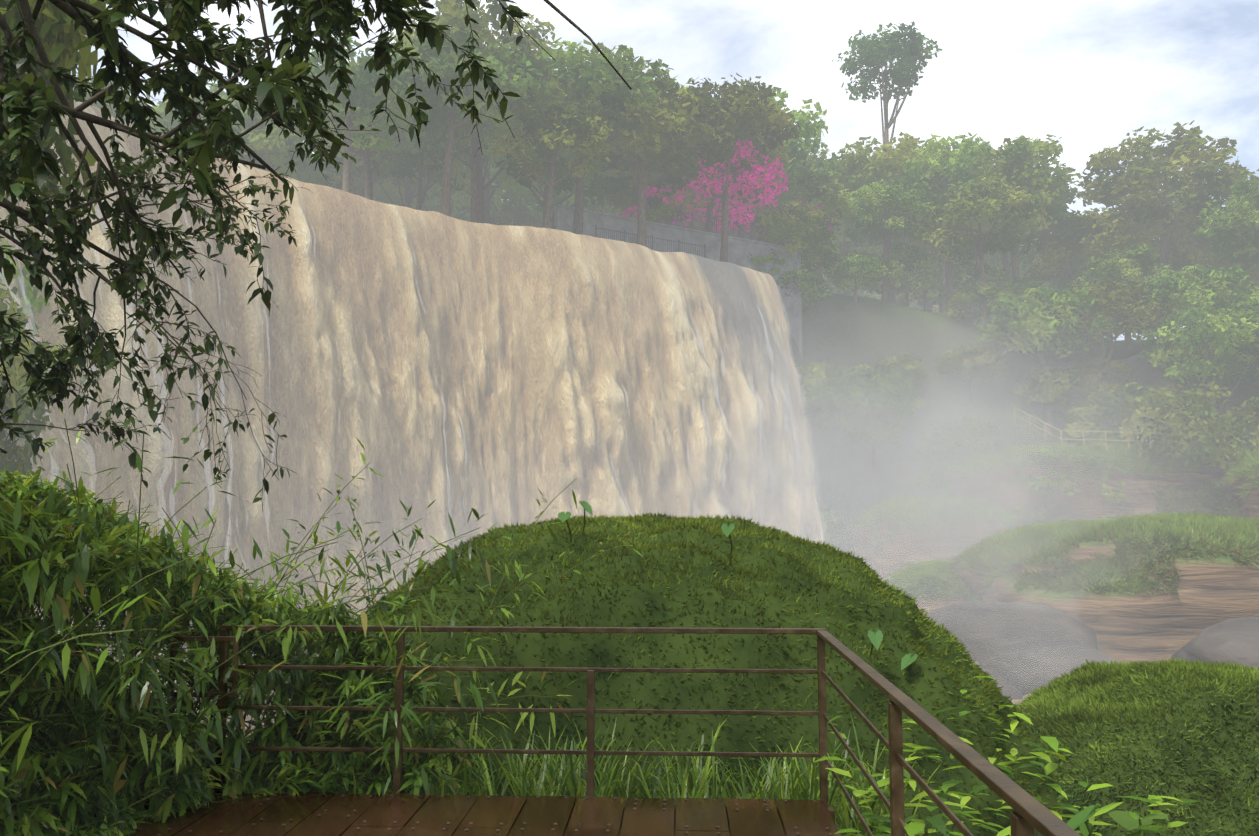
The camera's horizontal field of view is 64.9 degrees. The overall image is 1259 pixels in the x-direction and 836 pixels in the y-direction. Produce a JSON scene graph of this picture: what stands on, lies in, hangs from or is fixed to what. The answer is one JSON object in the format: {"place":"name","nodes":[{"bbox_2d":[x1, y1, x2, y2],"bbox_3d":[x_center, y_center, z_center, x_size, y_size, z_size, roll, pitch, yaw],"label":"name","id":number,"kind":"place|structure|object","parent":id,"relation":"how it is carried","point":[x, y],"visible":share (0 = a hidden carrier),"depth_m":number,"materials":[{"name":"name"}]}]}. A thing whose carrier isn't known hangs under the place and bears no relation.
{"place":"outdoors","nodes":[
{"label":"outdoors","id":0,"kind":"place"},
{"bbox_2d":[0,0,631,583],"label":"tree","id":1,"kind":"object","parent":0,"point":[266,92],"depth_m":4.92,"materials":[{"name":"green plant"}]},
{"bbox_2d":[192,380,501,654],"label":"mist","id":2,"kind":"structure","parent":0,"point":[314,509],"depth_m":37.31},
{"bbox_2d":[0,154,826,702],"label":"waterfall spray","id":3,"kind":"object","parent":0,"point":[90,458],"visible":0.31,"depth_m":46.06,"materials":[{"name":"beige liquid"}]},
{"bbox_2d":[265,394,579,618],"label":"mist","id":4,"kind":"structure","parent":0,"point":[403,512],"depth_m":40.28,"materials":[{"name":"white liquid"}]},
{"bbox_2d":[337,400,694,589],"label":"mist","id":5,"kind":"structure","parent":0,"point":[494,493],"depth_m":42.36,"materials":[{"name":"white liquid"}]},
{"bbox_2d":[405,368,852,555],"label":"mist","id":6,"kind":"structure","parent":0,"point":[633,472],"depth_m":44.57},
{"bbox_2d":[71,0,1258,340],"label":"sky","id":7,"kind":"structure","parent":0,"point":[1089,74],"materials":[{"name":"white"}]},
{"bbox_2d":[149,292,1258,742],"bbox_3d":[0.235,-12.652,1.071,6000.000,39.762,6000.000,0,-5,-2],"label":"mist","id":8,"kind":"structure","parent":0,"point":[901,312],"depth_m":69.81,"materials":[{"name":"white liquid"}]},
{"bbox_2d":[0,238,49,392],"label":"tree","id":9,"kind":"object","parent":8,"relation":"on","point":[31,298],"visible":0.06,"depth_m":30.71,"materials":[{"name":"green plant"}]},
{"bbox_2d":[0,283,67,480],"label":"tree","id":10,"kind":"object","parent":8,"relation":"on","point":[21,455],"visible":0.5,"depth_m":26.77,"materials":[{"name":"green plant"}]},
{"bbox_2d":[0,0,124,222],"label":"tree","id":11,"kind":"object","parent":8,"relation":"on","point":[61,38],"visible":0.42,"depth_m":8.89,"materials":[{"name":"green plant"}]},
{"bbox_2d":[0,611,231,818],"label":"shrub","id":12,"kind":"object","parent":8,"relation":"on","point":[46,711],"visible":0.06,"depth_m":6.68,"materials":[{"name":"green plant"}]},
{"bbox_2d":[146,72,303,168],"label":"tree","id":13,"kind":"object","parent":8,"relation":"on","point":[165,121],"visible":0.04,"depth_m":64.52,"materials":[{"name":"green plant"}]},
{"bbox_2d":[0,463,488,835],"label":"bamboo bush","id":14,"kind":"object","parent":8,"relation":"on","point":[79,577],"visible":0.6,"depth_m":6.09,"materials":[{"name":"green plant"}]},
{"bbox_2d":[190,106,311,181],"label":"tree","id":15,"kind":"object","parent":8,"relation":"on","point":[274,143],"visible":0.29,"depth_m":61.80,"materials":[{"name":"green plant"}]},
{"bbox_2d":[267,154,357,194],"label":"tree","id":16,"kind":"object","parent":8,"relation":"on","point":[314,176],"visible":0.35,"depth_m":66.60,"materials":[{"name":"green plant"}]},
{"bbox_2d":[0,408,642,835],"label":"bamboo","id":17,"kind":"object","parent":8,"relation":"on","point":[290,596],"depth_m":6.02,"materials":[{"name":"green plant"}]},
{"bbox_2d":[274,37,428,192],"bbox_3d":[-14.415,-14.219,51.643,7.628,9.899,6.804,-2,-6,17],"label":"tree","id":18,"kind":"object","parent":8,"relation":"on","point":[364,97],"visible":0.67,"depth_m":51.04,"materials":[{"name":"green plant"}]},
{"bbox_2d":[270,58,446,199],"bbox_3d":[-15.887,-14.821,58.012,10.423,12.562,9.238,-1,-6,9],"label":"tree","id":19,"kind":"object","parent":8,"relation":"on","point":[407,143],"visible":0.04,"depth_m":58.74,"materials":[{"name":"green plant"}]},
{"bbox_2d":[304,140,424,197],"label":"tree","id":20,"kind":"object","parent":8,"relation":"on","point":[359,162],"visible":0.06,"depth_m":67.32,"materials":[{"name":"green plant"}]},
{"bbox_2d":[339,150,461,207],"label":"tree","id":21,"kind":"object","parent":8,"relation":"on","point":[409,196],"visible":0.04,"depth_m":69.61,"materials":[{"name":"green plant"}]},
{"bbox_2d":[0,100,823,696],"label":"waterfall","id":22,"kind":"structure","parent":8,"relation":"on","point":[468,252],"depth_m":45.25,"materials":[{"name":"liquid"}]},
{"bbox_2d":[363,117,489,209],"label":"tree","id":23,"kind":"object","parent":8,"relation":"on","point":[431,160],"visible":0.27,"depth_m":62.08,"materials":[{"name":"green plant"}]},
{"bbox_2d":[383,157,503,218],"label":"tree","id":24,"kind":"object","parent":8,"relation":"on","point":[435,199],"visible":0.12,"depth_m":75.37,"materials":[{"name":"green plant"}]},
{"bbox_2d":[377,16,545,216],"bbox_3d":[-9.284,-14.830,52.903,9.308,12.151,9.250,0,-7,21],"label":"tree","id":25,"kind":"object","parent":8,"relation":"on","point":[443,65],"visible":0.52,"depth_m":52.69,"materials":[{"name":"green plant"}]},
{"bbox_2d":[413,69,539,222],"bbox_3d":[-9.606,-15.419,61.136,10.490,14.373,9.281,-1,-2,29],"label":"tree","id":26,"kind":"object","parent":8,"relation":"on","point":[484,147],"visible":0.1,"depth_m":61.19,"materials":[{"name":"green plant"}]},
{"bbox_2d":[389,0,572,222],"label":"tree","id":27,"kind":"object","parent":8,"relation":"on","point":[456,10],"visible":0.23,"depth_m":55.87,"materials":[{"name":"green plant"}]},
{"bbox_2d":[422,142,543,223],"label":"tree","id":28,"kind":"object","parent":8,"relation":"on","point":[490,191],"visible":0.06,"depth_m":69.67,"materials":[{"name":"green plant"}]},
{"bbox_2d":[490,201,551,228],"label":"bush","id":29,"kind":"object","parent":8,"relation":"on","point":[519,215],"visible":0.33,"depth_m":75.97,"materials":[{"name":"green plant"}]},
{"bbox_2d":[485,129,612,226],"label":"tree","id":30,"kind":"object","parent":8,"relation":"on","point":[589,196],"visible":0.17,"depth_m":62.29,"materials":[{"name":"green plant"}]},
{"bbox_2d":[482,161,616,216],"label":"tree","id":31,"kind":"object","parent":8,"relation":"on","point":[523,202],"visible":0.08,"depth_m":72.25,"materials":[{"name":"green plant"}]},
{"bbox_2d":[488,98,613,227],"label":"tree","id":32,"kind":"object","parent":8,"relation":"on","point":[572,129],"visible":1,"depth_m":54.47,"materials":[{"name":"green plant"}]},
{"bbox_2d":[489,38,698,234],"bbox_3d":[-2.676,-15.451,59.445,12.804,14.458,13.037,-4,-7,37],"label":"tree","id":33,"kind":"object","parent":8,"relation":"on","point":[562,82],"visible":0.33,"depth_m":56.58,"materials":[{"name":"green plant"}]},
{"bbox_2d":[576,135,706,214],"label":"tree","id":34,"kind":"object","parent":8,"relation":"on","point":[622,184],"visible":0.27,"depth_m":62.02,"materials":[{"name":"green plant"}]},
{"bbox_2d":[569,69,733,246],"bbox_3d":[-0.056,-14.141,59.658,9.851,12.457,10.394,-1,-6,43],"label":"tree","id":35,"kind":"object","parent":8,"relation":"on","point":[671,125],"visible":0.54,"depth_m":58.31,"materials":[{"name":"green plant"}]},
{"bbox_2d":[613,180,690,225],"bbox_3d":[1.453,-11.737,64.394,5.220,7.858,5.932,0,-5,-2],"label":"bougainvillea","id":36,"kind":"object","parent":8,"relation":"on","point":[657,208],"visible":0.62,"depth_m":63.43,"materials":[{"name":"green plant"}]},
{"bbox_2d":[250,511,1067,835],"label":"moss boulder","id":37,"kind":"object","parent":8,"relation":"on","point":[590,648],"visible":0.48,"depth_m":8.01,"materials":[{"name":"green plant"}]},
{"bbox_2d":[554,204,801,357],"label":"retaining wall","id":38,"kind":"structure","parent":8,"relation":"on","point":[739,249],"depth_m":64.73,"materials":[{"name":"concrete"}]},
{"bbox_2d":[595,209,794,257],"bbox_3d":[4.928,-11.532,63.567,17.569,3.920,2.260,3,-6,-31],"label":"railing","id":39,"kind":"object","parent":38,"relation":"attached to","point":[716,219],"visible":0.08,"depth_m":63.74,"materials":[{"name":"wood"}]},
{"bbox_2d":[630,109,789,230],"bbox_3d":[6.220,-14.098,66.776,10.580,13.435,10.738,2,-6,-20],"label":"tree","id":40,"kind":"object","parent":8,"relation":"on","point":[741,132],"visible":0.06,"depth_m":64.96,"materials":[{"name":"green plant"}]},
{"bbox_2d":[222,676,1198,835],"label":"weeds","id":41,"kind":"object","parent":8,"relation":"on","point":[808,786],"visible":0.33,"depth_m":6.32,"materials":[{"name":"green plant"}]},
{"bbox_2d":[663,139,792,237],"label":"tree","id":42,"kind":"object","parent":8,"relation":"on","point":[750,187],"visible":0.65,"depth_m":64.69,"materials":[{"name":"pink plant"}]},
{"bbox_2d":[674,73,801,261],"bbox_3d":[6.120,-14.720,63.337,9.478,13.762,11.064,2,-6,7],"label":"tree","id":43,"kind":"object","parent":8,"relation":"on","point":[736,111],"visible":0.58,"depth_m":61.23,"materials":[{"name":"green plant"}]},
{"bbox_2d":[674,805,834,828],"bbox_3d":[-2.354,3.092,1.327,7.418,2.360,10.092,0,-5,-2],"label":"deck frame","id":44,"kind":"object","parent":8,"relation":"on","point":[831,811],"visible":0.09,"depth_m":5.93,"materials":[{"name":"brown wood"}]},
{"bbox_2d":[94,790,840,835],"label":"deck planks","id":45,"kind":"object","parent":44,"relation":"on","point":[433,815],"visible":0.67,"depth_m":5.65,"materials":[{"name":"brown wood"}]},
{"bbox_2d":[169,625,1080,835],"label":"railing","id":46,"kind":"object","parent":44,"relation":"on","point":[1030,815],"visible":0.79,"depth_m":6.08,"materials":[{"name":"metal"}]},
{"bbox_2d":[736,87,827,238],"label":"tree","id":47,"kind":"object","parent":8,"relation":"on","point":[808,131],"visible":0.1,"depth_m":70.42,"materials":[{"name":"green plant"}]},
{"bbox_2d":[750,201,840,280],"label":"tree","id":48,"kind":"object","parent":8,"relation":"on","point":[784,226],"visible":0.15,"depth_m":68.15,"materials":[{"name":"green plant"}]},
{"bbox_2d":[746,166,852,230],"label":"tree","id":49,"kind":"object","parent":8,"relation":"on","point":[821,189],"visible":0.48,"depth_m":72.04,"materials":[{"name":"green plant"}]},
{"bbox_2d":[777,267,832,307],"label":"tree","id":50,"kind":"object","parent":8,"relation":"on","point":[806,275],"depth_m":68.55,"materials":[{"name":"green plant"}]},
{"bbox_2d":[795,362,873,448],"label":"tree","id":51,"kind":"object","parent":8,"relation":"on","point":[805,374],"depth_m":62.79,"materials":[{"name":"green plant"}]},
{"bbox_2d":[794,152,879,291],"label":"tree","id":52,"kind":"object","parent":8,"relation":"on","point":[831,165],"visible":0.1,"depth_m":77.56,"materials":[{"name":"green plant"}]},
{"bbox_2d":[822,251,889,303],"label":"tree","id":53,"kind":"object","parent":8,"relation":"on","point":[872,271],"depth_m":71.82,"materials":[{"name":"green plant"}]},
{"bbox_2d":[832,21,942,302],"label":"tall tree","id":54,"kind":"object","parent":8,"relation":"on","point":[876,54],"visible":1,"depth_m":78.76,"materials":[{"name":"green plant"}]},
{"bbox_2d":[848,364,926,476],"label":"tree","id":55,"kind":"object","parent":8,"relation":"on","point":[895,378],"depth_m":66.09,"materials":[{"name":"green plant"}]},
{"bbox_2d":[836,177,940,301],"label":"tree","id":56,"kind":"object","parent":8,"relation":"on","point":[900,197],"visible":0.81,"depth_m":72.60,"materials":[{"name":"green plant"}]},
{"bbox_2d":[835,132,950,303],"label":"tree","id":57,"kind":"object","parent":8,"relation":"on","point":[877,164],"visible":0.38,"depth_m":75.95,"materials":[{"name":"green plant"}]},
{"bbox_2d":[877,241,944,305],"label":"tree","id":58,"kind":"object","parent":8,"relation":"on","point":[912,254],"depth_m":75.06,"materials":[{"name":"green plant"}]},
{"bbox_2d":[897,269,945,311],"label":"tree","id":59,"kind":"object","parent":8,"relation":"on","point":[934,284],"depth_m":77.92,"materials":[{"name":"green plant"}]},
{"bbox_2d":[853,506,1007,579],"bbox_3d":[17.304,7.902,55.810,8.628,6.277,7.595,0,-5,-2],"label":"ledge","id":60,"kind":"object","parent":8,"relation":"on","point":[902,547],"depth_m":52.78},
{"bbox_2d":[849,494,1023,561],"bbox_3d":[17.277,7.076,55.953,9.611,5.906,8.529,0,-5,-2],"label":"ledge moss","id":61,"kind":"object","parent":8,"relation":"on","point":[907,507],"depth_m":53.79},
{"bbox_2d":[903,573,973,612],"bbox_3d":[14.452,8.952,45.682,5.252,4.260,5.817,0,-5,-2],"label":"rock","id":62,"kind":"object","parent":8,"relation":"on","point":[936,606],"depth_m":43.19,"materials":[{"name":"grey stone"}]},
{"bbox_2d":[883,558,977,603],"bbox_3d":[14.478,8.233,45.736,5.678,3.522,6.243,0,-5,-2],"label":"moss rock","id":63,"kind":"object","parent":62,"relation":"attached to","point":[908,570],"depth_m":44.09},
{"bbox_2d":[880,132,1022,310],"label":"tree","id":64,"kind":"object","parent":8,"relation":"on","point":[962,152],"visible":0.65,"depth_m":74.14,"materials":[{"name":"green plant"}]},
{"bbox_2d":[934,344,1008,404],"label":"tree","id":65,"kind":"object","parent":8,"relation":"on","point":[942,366],"depth_m":68.59,"materials":[{"name":"green plant"}]},
{"bbox_2d":[940,280,1012,327],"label":"tree","id":66,"kind":"object","parent":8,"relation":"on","point":[990,292],"depth_m":72.07,"materials":[{"name":"green plant"}]},
{"bbox_2d":[943,258,1011,311],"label":"tree","id":67,"kind":"object","parent":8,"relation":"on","point":[993,274],"depth_m":78.11,"materials":[{"name":"green plant"}]},
{"bbox_2d":[907,173,1052,344],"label":"tree","id":68,"kind":"object","parent":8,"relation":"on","point":[979,200],"visible":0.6,"depth_m":71.32,"materials":[{"name":"green plant"}]},
{"bbox_2d":[934,134,1083,296],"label":"tree","id":69,"kind":"object","parent":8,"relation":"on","point":[1024,158],"visible":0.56,"depth_m":73.65,"materials":[{"name":"green plant"}]},
{"bbox_2d":[926,602,1097,663],"bbox_3d":[13.812,8.909,37.114,6.411,4.071,5.560,0,-5,-2],"label":"dark rock","id":70,"kind":"object","parent":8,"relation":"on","point":[948,625],"depth_m":35.19,"materials":[{"name":"grey stone"}]},
{"bbox_2d":[973,284,1115,438],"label":"tree","id":71,"kind":"object","parent":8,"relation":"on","point":[1057,298],"depth_m":67.05,"materials":[{"name":"green plant"}]},
{"bbox_2d":[982,640,1115,695],"bbox_3d":[13.541,8.661,31.589,4.703,2.995,4.016,0,-5,-2],"label":"dark rock","id":72,"kind":"object","parent":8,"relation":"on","point":[1039,657],"depth_m":30.74,"materials":[{"name":"grey stone"}]},
{"bbox_2d":[1010,235,1089,291],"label":"tree","id":73,"kind":"object","parent":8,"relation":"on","point":[1035,257],"depth_m":85.28,"materials":[{"name":"green plant"}]},
{"bbox_2d":[1013,365,1089,405],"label":"tree","id":74,"kind":"object","parent":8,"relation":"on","point":[1063,374],"depth_m":67.55,"materials":[{"name":"green plant"}]},
{"bbox_2d":[1012,441,1128,522],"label":"tree","id":75,"kind":"object","parent":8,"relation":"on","point":[1069,493],"depth_m":58.24,"materials":[{"name":"green plant"}]},
{"bbox_2d":[1023,208,1153,338],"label":"tree","id":76,"kind":"object","parent":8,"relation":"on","point":[1108,235],"visible":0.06,"depth_m":76.41,"materials":[{"name":"green plant"}]},
{"bbox_2d":[941,452,1246,526],"bbox_3d":[30.896,5.749,63.453,22.006,7.228,10.833,0,-5,-2],"label":"ledge","id":77,"kind":"object","parent":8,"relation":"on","point":[1190,479],"depth_m":58.80,"materials":[{"name":"stone"}]},
{"bbox_2d":[941,440,1258,525],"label":"ledge moss","id":78,"kind":"object","parent":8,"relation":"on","point":[1213,493],"depth_m":59.06,"materials":[{"name":"green plant"}]},
{"bbox_2d":[951,509,1258,601],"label":"grass","id":79,"kind":"structure","parent":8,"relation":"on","point":[1245,538],"depth_m":37.18,"materials":[{"name":"green plant"}]},
{"bbox_2d":[955,531,1258,663],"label":"rock","id":80,"kind":"object","parent":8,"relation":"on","point":[1231,583],"depth_m":35.67,"materials":[{"name":"brown stone"}]},
{"bbox_2d":[1048,277,1173,392],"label":"tree","id":81,"kind":"object","parent":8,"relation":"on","point":[1133,291],"depth_m":67.38,"materials":[{"name":"green plant"}]},
{"bbox_2d":[1060,382,1161,445],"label":"tree","id":82,"kind":"object","parent":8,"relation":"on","point":[1119,393],"depth_m":63.56,"materials":[{"name":"green plant"}]},
{"bbox_2d":[1081,242,1170,344],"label":"tree","id":83,"kind":"object","parent":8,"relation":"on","point":[1142,257],"depth_m":71.75,"materials":[{"name":"green plant"}]},
{"bbox_2d":[1015,656,1258,835],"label":"grassy mound","id":84,"kind":"object","parent":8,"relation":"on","point":[1227,672],"visible":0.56,"depth_m":13.00,"materials":[{"name":"green plant"}]},
{"bbox_2d":[1074,120,1258,313],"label":"tree","id":85,"kind":"object","parent":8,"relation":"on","point":[1202,166],"visible":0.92,"depth_m":73.39,"materials":[{"name":"green plant"}]},
{"bbox_2d":[1097,381,1258,473],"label":"tree","id":86,"kind":"object","parent":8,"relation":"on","point":[1211,414],"depth_m":58.81,"materials":[{"name":"green plant"}]},
{"bbox_2d":[1137,302,1258,411],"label":"tree","id":87,"kind":"object","parent":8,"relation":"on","point":[1236,335],"depth_m":62.80,"materials":[{"name":"green plant"}]},
{"bbox_2d":[1139,263,1258,387],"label":"tree","id":88,"kind":"object","parent":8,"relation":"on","point":[1191,290],"depth_m":66.40,"materials":[{"name":"green plant"}]},
{"bbox_2d":[1144,206,1256,277],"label":"tree","id":89,"kind":"object","parent":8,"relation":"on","point":[1175,261],"visible":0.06,"depth_m":75.19,"materials":[{"name":"green plant"}]},
{"bbox_2d":[1171,617,1258,669],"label":"dark rock","id":90,"kind":"object","parent":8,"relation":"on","point":[1234,633],"depth_m":30.07,"materials":[{"name":"grey stone"}]},
{"bbox_2d":[1193,174,1258,281],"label":"tree","id":91,"kind":"object","parent":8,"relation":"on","point":[1244,202],"visible":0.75,"depth_m":67.97,"materials":[{"name":"green plant"}]},
{"bbox_2d":[1217,451,1258,519],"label":"tree","id":92,"kind":"object","parent":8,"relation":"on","point":[1235,473],"depth_m":53.79,"materials":[{"name":"green plant"}]},
{"bbox_2d":[1229,466,1258,520],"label":"rock","id":93,"kind":"object","parent":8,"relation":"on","point":[1254,499],"depth_m":53.18,"materials":[{"name":"grey stone"}]},
{"bbox_2d":[506,346,941,577],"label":"mist","id":94,"kind":"structure","parent":0,"point":[728,471],"depth_m":46.77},
{"bbox_2d":[664,330,969,550],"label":"mist","id":95,"kind":"structure","parent":0,"point":[805,447],"depth_m":54.13,"materials":[{"name":"grey liquid"}]},
{"bbox_2d":[684,273,954,546],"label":"mist","id":96,"kind":"structure","parent":0,"point":[814,393],"depth_m":56.46,"materials":[{"name":"grey liquid"}]},
{"bbox_2d":[603,375,1053,580],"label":"mist","id":97,"kind":"structure","parent":0,"point":[833,488],"depth_m":49.76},
{"bbox_2d":[704,473,996,612],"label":"mist","id":98,"kind":"structure","parent":0,"point":[884,535],"depth_m":39.62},
{"bbox_2d":[619,244,1104,584],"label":"mist","id":99,"kind":"structure","parent":0,"point":[863,414],"depth_m":44.38,"materials":[{"name":"grey liquid"}]},
{"bbox_2d":[633,324,1091,574],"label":"mist","id":100,"kind":"structure","parent":0,"point":[864,462],"depth_m":52.03,"materials":[{"name":"grey liquid"}]},
{"bbox_2d":[558,501,1167,835],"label":"taro","id":101,"kind":"object","parent":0,"point":[1126,820],"depth_m":4.48,"materials":[{"name":"green plant"}]},
{"bbox_2d":[628,242,1183,574],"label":"mist","id":102,"kind":"structure","parent":0,"point":[974,421],"depth_m":50.38,"materials":[{"name":"grey liquid"}]},
{"bbox_2d":[667,323,1207,609],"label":"mist","id":103,"kind":"structure","parent":0,"point":[929,537],"depth_m":37.98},
{"bbox_2d":[733,246,1166,568],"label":"mist","id":104,"kind":"structure","parent":0,"point":[952,401],"depth_m":52.64,"materials":[{"name":"grey liquid"}]},
{"bbox_2d":[791,438,1203,691],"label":"mist","id":105,"kind":"structure","parent":0,"point":[999,578],"depth_m":29.76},
{"bbox_2d":[750,297,1250,575],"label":"mist","id":106,"kind":"structure","parent":0,"point":[959,469],"depth_m":46.23,"materials":[{"name":"grey liquid"}]},
{"bbox_2d":[781,342,1258,647],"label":"mist","id":107,"kind":"structure","parent":0,"point":[1005,558],"depth_m":35.93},
{"bbox_2d":[855,246,1258,574],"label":"mist","id":108,"kind":"structure","parent":0,"point":[1077,410],"depth_m":50.73,"materials":[{"name":"grey liquid"}]},
{"bbox_2d":[870,483,1249,699],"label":"mist","id":109,"kind":"structure","parent":0,"point":[1063,615],"depth_m":23.71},
{"bbox_2d":[886,329,1258,583],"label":"mist","id":110,"kind":"structure","parent":0,"point":[1092,465],"depth_m":44.19,"materials":[{"name":"grey liquid"}]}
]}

